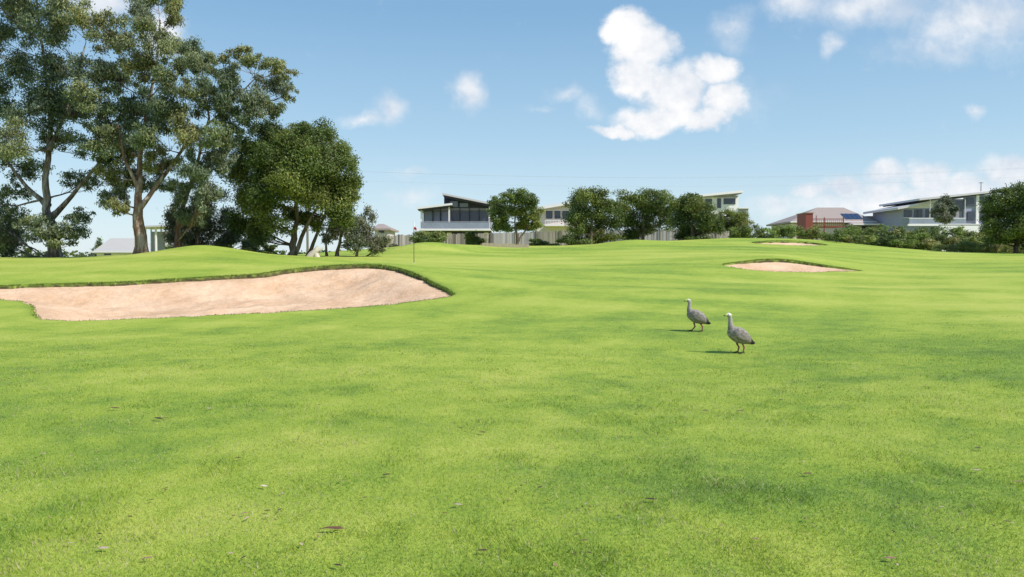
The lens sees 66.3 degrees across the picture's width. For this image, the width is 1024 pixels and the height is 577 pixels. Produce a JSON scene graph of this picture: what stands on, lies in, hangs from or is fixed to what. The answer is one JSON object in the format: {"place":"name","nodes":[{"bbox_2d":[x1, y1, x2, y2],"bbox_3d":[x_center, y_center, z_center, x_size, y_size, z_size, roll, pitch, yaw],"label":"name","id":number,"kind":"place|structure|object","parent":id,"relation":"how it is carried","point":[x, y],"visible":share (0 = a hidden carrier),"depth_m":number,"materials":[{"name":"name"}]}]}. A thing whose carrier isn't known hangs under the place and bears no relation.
{"place":"outdoors","nodes":[
{"label":"outdoors","id":0,"kind":"place"},
{"bbox_2d":[448,207,449,228],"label":"verandah post","id":1,"kind":"object","parent":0,"point":[448,214],"visible":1,"depth_m":87.37,"materials":[{"name":"white paint"}]},
{"bbox_2d":[0,238,1023,576],"bbox_3d":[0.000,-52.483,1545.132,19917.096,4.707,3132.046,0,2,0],"label":"ground","id":2,"kind":"structure","parent":0,"point":[624,280],"depth_m":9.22,"materials":[{"name":"green plant"}]},
{"bbox_2d":[0,214,25,256],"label":"understorey shrub","id":3,"kind":"object","parent":2,"relation":"on","point":[12,250],"visible":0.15,"depth_m":49.94,"materials":[{"name":"green plant"}]},
{"bbox_2d":[23,247,34,255],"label":"cypress shrub","id":4,"kind":"object","parent":2,"relation":"on","point":[27,250],"visible":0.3,"depth_m":89.40,"materials":[{"name":"green plant"}]},
{"bbox_2d":[0,0,143,256],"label":"eucalyptus tree","id":5,"kind":"object","parent":2,"relation":"on","point":[72,103],"visible":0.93,"depth_m":45.85,"materials":[{"name":"green plant"}]},
{"bbox_2d":[90,236,101,255],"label":"cypress shrub","id":6,"kind":"object","parent":2,"relation":"on","point":[99,241],"visible":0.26,"depth_m":89.65,"materials":[{"name":"green plant"}]},
{"bbox_2d":[90,238,150,255],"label":"distant bungalow","id":7,"kind":"object","parent":2,"relation":"on","point":[116,246],"visible":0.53,"depth_m":80.72,"materials":[{"name":"white paint"}]},
{"bbox_2d":[132,225,172,251],"bbox_3d":[-28.424,-3.328,63.423,2.876,3.474,3.600,0,2,0],"label":"open sided shelter","id":8,"kind":"object","parent":2,"relation":"on","point":[158,243],"visible":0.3,"depth_m":64.39,"materials":[{"name":"white paint"}]},
{"bbox_2d":[0,248,348,256],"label":"distant treeline","id":9,"kind":"object","parent":2,"relation":"on","point":[72,254],"visible":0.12,"depth_m":149.59,"materials":[{"name":"green plant"}]},
{"bbox_2d":[66,0,302,253],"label":"eucalyptus tree","id":10,"kind":"object","parent":2,"relation":"on","point":[160,112],"visible":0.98,"depth_m":43.86,"materials":[{"name":"leaf foliage"},{"name":"grey-brown bark"}]},
{"bbox_2d":[159,177,265,251],"bbox_3d":[-19.667,-4.746,52.060,7.200,5.485,4.045,0,2,0],"label":"paperbark tree","id":11,"kind":"object","parent":2,"relation":"on","point":[193,235],"visible":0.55,"depth_m":51.65,"materials":[{"name":"green plant"}]},
{"bbox_2d":[163,243,277,253],"bbox_3d":[-20.598,-2.954,55.204,8.006,1.628,2.517,0,2,0],"label":"understorey shrub","id":12,"kind":"object","parent":2,"relation":"on","point":[270,247],"visible":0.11,"depth_m":55.38,"materials":[{"name":"green plant"}]},
{"bbox_2d":[0,269,450,320],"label":"sand bunker","id":13,"kind":"object","parent":2,"relation":"on","point":[327,289],"visible":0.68,"depth_m":28.17},
{"bbox_2d":[220,116,363,255],"bbox_3d":[-13.474,-6.209,47.841,9.260,8.937,7.466,2,3,41],"label":"moonah tree","id":14,"kind":"object","parent":2,"relation":"on","point":[281,163],"visible":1,"depth_m":46.04,"materials":[{"name":"green plant"}]},
{"bbox_2d":[306,246,322,256],"bbox_3d":[-11.563,-2.089,45.958,1.001,0.820,0.432,0,2,0],"label":"tree stump","id":15,"kind":"object","parent":2,"relation":"on","point":[314,251],"visible":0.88,"depth_m":45.83,"materials":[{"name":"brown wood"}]},
{"bbox_2d":[318,202,393,255],"bbox_3d":[-10.028,-3.652,49.420,4.996,3.663,3.245,1,2,21],"label":"tea tree","id":16,"kind":"object","parent":2,"relation":"on","point":[356,237],"visible":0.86,"depth_m":49.15,"materials":[{"name":"leaf foliage"},{"name":"dark grey-brown bark"}]},
{"bbox_2d":[374,224,398,235],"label":"cottage","id":17,"kind":"structure","parent":2,"relation":"on","point":[383,229],"depth_m":98.03,"materials":[{"name":"tile"}]},
{"bbox_2d":[378,239,397,247],"bbox_3d":[-9.748,-3.519,59.938,1.937,1.090,1.366,1,2,19],"label":"round shrub","id":18,"kind":"object","parent":2,"relation":"on","point":[391,245],"visible":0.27,"depth_m":59.90,"materials":[{"name":"green plant"}]},
{"bbox_2d":[406,230,447,242],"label":"round shrub","id":19,"kind":"object","parent":2,"relation":"on","point":[423,236],"visible":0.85,"depth_m":65.42,"materials":[{"name":"green plant"}]},
{"bbox_2d":[425,231,491,242],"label":"storey","id":20,"kind":"object","parent":2,"relation":"on","point":[452,232],"visible":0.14,"depth_m":88.83,"materials":[{"name":"white paint"}]},
{"bbox_2d":[419,229,492,232],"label":"deck slab","id":21,"kind":"structure","parent":20,"relation":"on","point":[424,230],"depth_m":87.25,"materials":[{"name":"white paint"}]},
{"bbox_2d":[417,203,452,209],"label":"verandah roof","id":22,"kind":"structure","parent":21,"relation":"on","point":[432,206],"depth_m":86.74,"materials":[{"name":"white metal"}]},
{"bbox_2d":[418,205,452,211],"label":"verandah soffit","id":23,"kind":"structure","parent":22,"relation":"attached to","point":[435,208],"depth_m":87.21,"materials":[{"name":"grey paint"}]},
{"bbox_2d":[437,208,488,209],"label":"lintel","id":24,"kind":"structure","parent":22,"relation":"attached to","point":[464,209],"depth_m":89.09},
{"bbox_2d":[421,222,488,227],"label":"balcony glass","id":25,"kind":"object","parent":21,"relation":"on","point":[454,224],"visible":1,"depth_m":87.33,"materials":[{"name":"clear glass"}]},
{"bbox_2d":[421,221,489,221],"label":"balcony rail","id":26,"kind":"object","parent":25,"relation":"on","point":[455,221],"visible":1,"depth_m":87.30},
{"bbox_2d":[423,210,491,228],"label":"back wall","id":27,"kind":"structure","parent":21,"relation":"on","point":[459,211],"depth_m":89.36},
{"bbox_2d":[425,212,431,220],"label":"window","id":28,"kind":"structure","parent":27,"relation":"attached to","point":[428,216],"depth_m":89.27,"materials":[{"name":"glass"}]},
{"bbox_2d":[434,212,439,220],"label":"window","id":29,"kind":"structure","parent":27,"relation":"attached to","point":[436,216],"depth_m":89.27,"materials":[{"name":"clear glass"}]},
{"bbox_2d":[441,212,447,220],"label":"window","id":30,"kind":"structure","parent":27,"relation":"attached to","point":[444,216],"depth_m":89.27,"materials":[{"name":"glass"}]},
{"bbox_2d":[452,212,458,220],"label":"window","id":31,"kind":"structure","parent":27,"relation":"attached to","point":[455,216],"depth_m":89.27,"materials":[{"name":"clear glass"}]},
{"bbox_2d":[461,212,468,220],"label":"window","id":32,"kind":"structure","parent":27,"relation":"attached to","point":[464,216],"depth_m":89.27,"materials":[{"name":"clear glass"}]},
{"bbox_2d":[444,198,488,207],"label":"clerestory","id":33,"kind":"object","parent":27,"relation":"on","point":[470,205],"visible":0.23,"depth_m":88.93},
{"bbox_2d":[450,201,457,206],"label":"clerestory window","id":34,"kind":"structure","parent":33,"relation":"in","point":[455,203],"depth_m":88.82,"materials":[{"name":"grey glass"}]},
{"bbox_2d":[460,203,467,206],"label":"clerestory window","id":35,"kind":"structure","parent":33,"relation":"in","point":[463,204],"depth_m":88.83,"materials":[{"name":"grey glass"}]},
{"bbox_2d":[442,193,486,203],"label":"roof","id":36,"kind":"structure","parent":33,"relation":"on","point":[464,198],"depth_m":86.91,"materials":[{"name":"metal"}]},
{"bbox_2d":[443,195,491,209],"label":"roof soffit","id":37,"kind":"structure","parent":36,"relation":"attached to","point":[467,201],"depth_m":87.23,"materials":[{"name":"grey paint"}]},
{"bbox_2d":[470,212,478,220],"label":"window","id":38,"kind":"structure","parent":27,"relation":"attached to","point":[474,216],"depth_m":89.27,"materials":[{"name":"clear glass"}]},
{"bbox_2d":[480,212,487,220],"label":"window","id":39,"kind":"structure","parent":27,"relation":"attached to","point":[483,215],"depth_m":89.27,"materials":[{"name":"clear glass"}]},
{"bbox_2d":[464,229,485,244],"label":"round shrub","id":40,"kind":"object","parent":2,"relation":"on","point":[472,238],"visible":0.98,"depth_m":68.91,"materials":[{"name":"green plant"}]},
{"bbox_2d":[4,277,1022,566],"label":"fallen leaves","id":41,"kind":"object","parent":2,"relation":"on","point":[456,503],"visible":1,"depth_m":5.00,"materials":[{"name":"brown plant"}]},
{"bbox_2d":[486,186,546,244],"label":"gum tree","id":42,"kind":"object","parent":2,"relation":"on","point":[502,210],"visible":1,"depth_m":67.44,"materials":[{"name":"green plant"}]},
{"bbox_2d":[528,238,560,245],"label":"round shrub","id":43,"kind":"object","parent":2,"relation":"on","point":[536,242],"visible":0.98,"depth_m":70.48,"materials":[{"name":"green plant"}]},
{"bbox_2d":[376,228,728,245],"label":"paling fence","id":44,"kind":"object","parent":2,"relation":"on","point":[493,238],"visible":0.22,"depth_m":79.47,"materials":[{"name":"grey wood"}]},
{"bbox_2d":[535,208,573,245],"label":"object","id":45,"kind":"object","parent":2,"relation":"on","point":[544,228],"visible":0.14,"depth_m":91.81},
{"bbox_2d":[546,211,552,218],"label":"window","id":46,"kind":"structure","parent":45,"relation":"attached to","point":[549,214],"depth_m":91.70,"materials":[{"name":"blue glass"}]},
{"bbox_2d":[535,202,568,210],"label":"roof","id":47,"kind":"structure","parent":45,"relation":"on","point":[552,205],"depth_m":90.73,"materials":[{"name":"white paint"}]},
{"bbox_2d":[554,211,559,218],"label":"window","id":48,"kind":"structure","parent":45,"relation":"attached to","point":[556,216],"depth_m":91.70,"materials":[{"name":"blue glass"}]},
{"bbox_2d":[555,233,593,244],"bbox_3d":[5.207,-3.992,65.187,3.367,1.250,1.773,-1,2,-16],"label":"round shrub","id":49,"kind":"object","parent":2,"relation":"on","point":[568,239],"visible":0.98,"depth_m":64.82,"materials":[{"name":"green plant"}]},
{"bbox_2d":[557,185,628,243],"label":"coastal wattle tree","id":50,"kind":"object","parent":2,"relation":"on","point":[582,217],"visible":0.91,"depth_m":69.50,"materials":[{"name":"green plant"}]},
{"bbox_2d":[611,187,680,239],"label":"coastal wattle tree","id":51,"kind":"object","parent":2,"relation":"on","point":[649,203],"visible":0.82,"depth_m":73.73,"materials":[{"name":"green plant"}]},
{"bbox_2d":[306,168,1023,253],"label":"power line","id":52,"kind":"object","parent":2,"relation":"on","point":[307,240],"visible":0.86,"depth_m":113.55,"materials":[{"name":"metal"}]},
{"bbox_2d":[662,191,726,240],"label":"coastal wattle tree","id":53,"kind":"object","parent":2,"relation":"on","point":[693,209],"visible":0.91,"depth_m":68.76,"materials":[{"name":"green plant"}]},
{"bbox_2d":[684,299,710,331],"bbox_3d":[4.167,0.598,17.631,0.596,0.731,0.306,0,2,4],"label":"cape barren goose","id":54,"kind":"object","parent":2,"relation":"on","point":[694,316],"visible":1,"depth_m":17.56},
{"bbox_2d":[686,195,738,237],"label":"house","id":55,"kind":"structure","parent":2,"relation":"on","point":[735,206],"depth_m":95.71,"materials":[{"name":"white paint"}]},
{"bbox_2d":[680,190,742,200],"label":"roof","id":56,"kind":"structure","parent":55,"relation":"on","point":[723,193],"depth_m":94.66,"materials":[{"name":"white paint"}]},
{"bbox_2d":[717,198,720,207],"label":"window","id":57,"kind":"structure","parent":55,"relation":"attached to","point":[718,202],"depth_m":95.62,"materials":[{"name":"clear glass"}]},
{"bbox_2d":[703,193,741,197],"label":"soffit","id":58,"kind":"structure","parent":55,"relation":"on","point":[722,195],"depth_m":94.97,"materials":[{"name":"white paint"}]},
{"bbox_2d":[724,198,735,203],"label":"window","id":59,"kind":"structure","parent":55,"relation":"attached to","point":[729,200],"depth_m":95.61,"materials":[{"name":"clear glass"}]},
{"bbox_2d":[716,207,754,237],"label":"coastal wattle tree","id":60,"kind":"object","parent":2,"relation":"on","point":[740,219],"visible":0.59,"depth_m":75.85,"materials":[{"name":"green plant"}]},
{"bbox_2d":[724,313,754,353],"bbox_3d":[4.209,0.822,14.535,0.616,0.753,0.306,0,2,-10],"label":"cape barren goose","id":61,"kind":"object","parent":2,"relation":"on","point":[737,335],"visible":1,"depth_m":14.45},
{"bbox_2d":[758,243,814,245],"bbox_3d":[20.826,-3.300,59.077,6.360,0.610,5.160,0,2,0],"label":"sand bunker","id":62,"kind":"object","parent":2,"relation":"on","point":[803,244],"visible":0.33,"depth_m":60.66},
{"bbox_2d":[724,262,854,271],"bbox_3d":[13.348,-0.963,37.144,7.560,0.744,5.160,0,2,0],"label":"sand bunker","id":63,"kind":"object","parent":2,"relation":"on","point":[778,266],"visible":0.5,"depth_m":38.17},
{"bbox_2d":[796,212,843,238],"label":"red timber deck","id":64,"kind":"structure","parent":2,"relation":"on","point":[805,220],"depth_m":97.79,"materials":[{"name":"wood"}]},
{"bbox_2d":[771,223,876,241],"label":"walls","id":65,"kind":"structure","parent":2,"relation":"on","point":[829,230],"depth_m":108.38,"materials":[{"name":"red brick"}]},
{"bbox_2d":[766,208,874,225],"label":"hip roof","id":66,"kind":"structure","parent":65,"relation":"on","point":[829,213],"depth_m":110.60,"materials":[{"name":"tile"}]},
{"bbox_2d":[790,221,876,222],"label":"gutter","id":67,"kind":"object","parent":66,"relation":"attached to","point":[838,221],"visible":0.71,"depth_m":107.60,"materials":[{"name":"white paint"}]},
{"bbox_2d":[845,216,881,225],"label":"wing roof","id":68,"kind":"structure","parent":65,"relation":"on","point":[871,217],"depth_m":106.93,"materials":[{"name":"metal"}]},
{"bbox_2d":[861,226,872,230],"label":"window","id":69,"kind":"structure","parent":65,"relation":"attached to","point":[863,227],"depth_m":108.30,"materials":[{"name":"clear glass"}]},
{"bbox_2d":[727,223,1023,252],"bbox_3d":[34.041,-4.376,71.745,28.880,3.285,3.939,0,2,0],"label":"shrub hedge","id":70,"kind":"object","parent":2,"relation":"on","point":[788,231],"visible":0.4,"depth_m":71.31,"materials":[{"name":"green plant"}]},
{"bbox_2d":[873,208,934,247],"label":"wing","id":71,"kind":"structure","parent":2,"relation":"on","point":[893,218],"depth_m":102.95,"materials":[{"name":"white paint"}]},
{"bbox_2d":[863,200,937,213],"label":"roof","id":72,"kind":"structure","parent":71,"relation":"on","point":[897,207],"depth_m":102.42,"materials":[{"name":"metal"}]},
{"bbox_2d":[904,210,911,216],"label":"window","id":73,"kind":"structure","parent":71,"relation":"attached to","point":[907,213],"depth_m":101.65,"materials":[{"name":"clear glass"}]},
{"bbox_2d":[914,209,921,217],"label":"window","id":74,"kind":"structure","parent":71,"relation":"attached to","point":[917,213],"depth_m":101.65,"materials":[{"name":"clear glass"}]},
{"bbox_2d":[908,202,934,207],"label":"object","id":75,"kind":"object","parent":71,"relation":"on","point":[925,206],"visible":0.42,"depth_m":101.72,"materials":[{"name":"white paint"}]},
{"bbox_2d":[925,209,932,217],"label":"window","id":76,"kind":"structure","parent":71,"relation":"attached to","point":[927,214],"depth_m":101.65,"materials":[{"name":"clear glass"}]},
{"bbox_2d":[907,224,980,225],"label":"white band","id":77,"kind":"object","parent":71,"relation":"attached to","point":[924,224],"visible":0.43,"depth_m":99.98,"materials":[{"name":"paint"}]},
{"bbox_2d":[909,219,964,223],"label":"balcony glass","id":78,"kind":"object","parent":77,"relation":"on","point":[931,221],"visible":0.79,"depth_m":100.03,"materials":[{"name":"clear glass"}]},
{"bbox_2d":[928,193,959,223],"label":"young gum tree","id":79,"kind":"object","parent":2,"relation":"on","point":[944,205],"visible":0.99,"depth_m":88.89,"materials":[{"name":"green plant"}]},
{"bbox_2d":[935,199,962,231],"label":"wing","id":80,"kind":"structure","parent":2,"relation":"on","point":[959,214],"depth_m":100.73,"materials":[{"name":"white paint"}]},
{"bbox_2d":[879,191,992,206],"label":"roof","id":81,"kind":"structure","parent":80,"relation":"on","point":[957,197],"depth_m":100.88,"materials":[{"name":"grey metal"}]},
{"bbox_2d":[975,195,978,223],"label":"white pier","id":82,"kind":"structure","parent":81,"relation":"attached to","point":[976,209],"depth_m":100.24,"materials":[{"name":"paint"}]},
{"bbox_2d":[952,201,961,210],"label":"window","id":83,"kind":"structure","parent":80,"relation":"attached to","point":[958,203],"depth_m":100.29,"materials":[{"name":"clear glass"}]},
{"bbox_2d":[939,225,979,250],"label":"wall","id":84,"kind":"structure","parent":2,"relation":"on","point":[972,227],"depth_m":83.83,"materials":[{"name":"white paint"}]},
{"bbox_2d":[940,224,979,224],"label":"cap","id":85,"kind":"object","parent":84,"relation":"on","point":[959,224],"visible":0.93,"depth_m":83.78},
{"bbox_2d":[930,240,1023,252],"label":"hedge","id":86,"kind":"object","parent":2,"relation":"on","point":[962,245],"visible":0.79,"depth_m":60.31,"materials":[{"name":"green plant"}]},
{"bbox_2d":[963,195,993,230],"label":"cladding panel","id":87,"kind":"structure","parent":2,"relation":"on","point":[970,208],"depth_m":100.47,"materials":[{"name":"white paint"}]},
{"bbox_2d":[966,197,973,205],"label":"window","id":88,"kind":"structure","parent":87,"relation":"attached to","point":[970,201],"depth_m":100.28,"materials":[{"name":"clear glass"}]},
{"bbox_2d":[967,211,973,220],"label":"window","id":89,"kind":"structure","parent":87,"relation":"attached to","point":[970,215],"depth_m":100.34,"materials":[{"name":"clear glass"}]},
{"bbox_2d":[976,180,1023,252],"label":"banksia tree","id":90,"kind":"object","parent":2,"relation":"on","point":[1008,202],"visible":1,"depth_m":56.76,"materials":[{"name":"green plant"}]},
{"bbox_2d":[0,0,1023,256],"label":"sky","id":91,"kind":"structure","parent":0,"point":[672,95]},
{"bbox_2d":[909,218,965,218],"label":"balcony rail","id":92,"kind":"object","parent":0,"point":[933,218],"visible":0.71,"depth_m":100.00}
]}

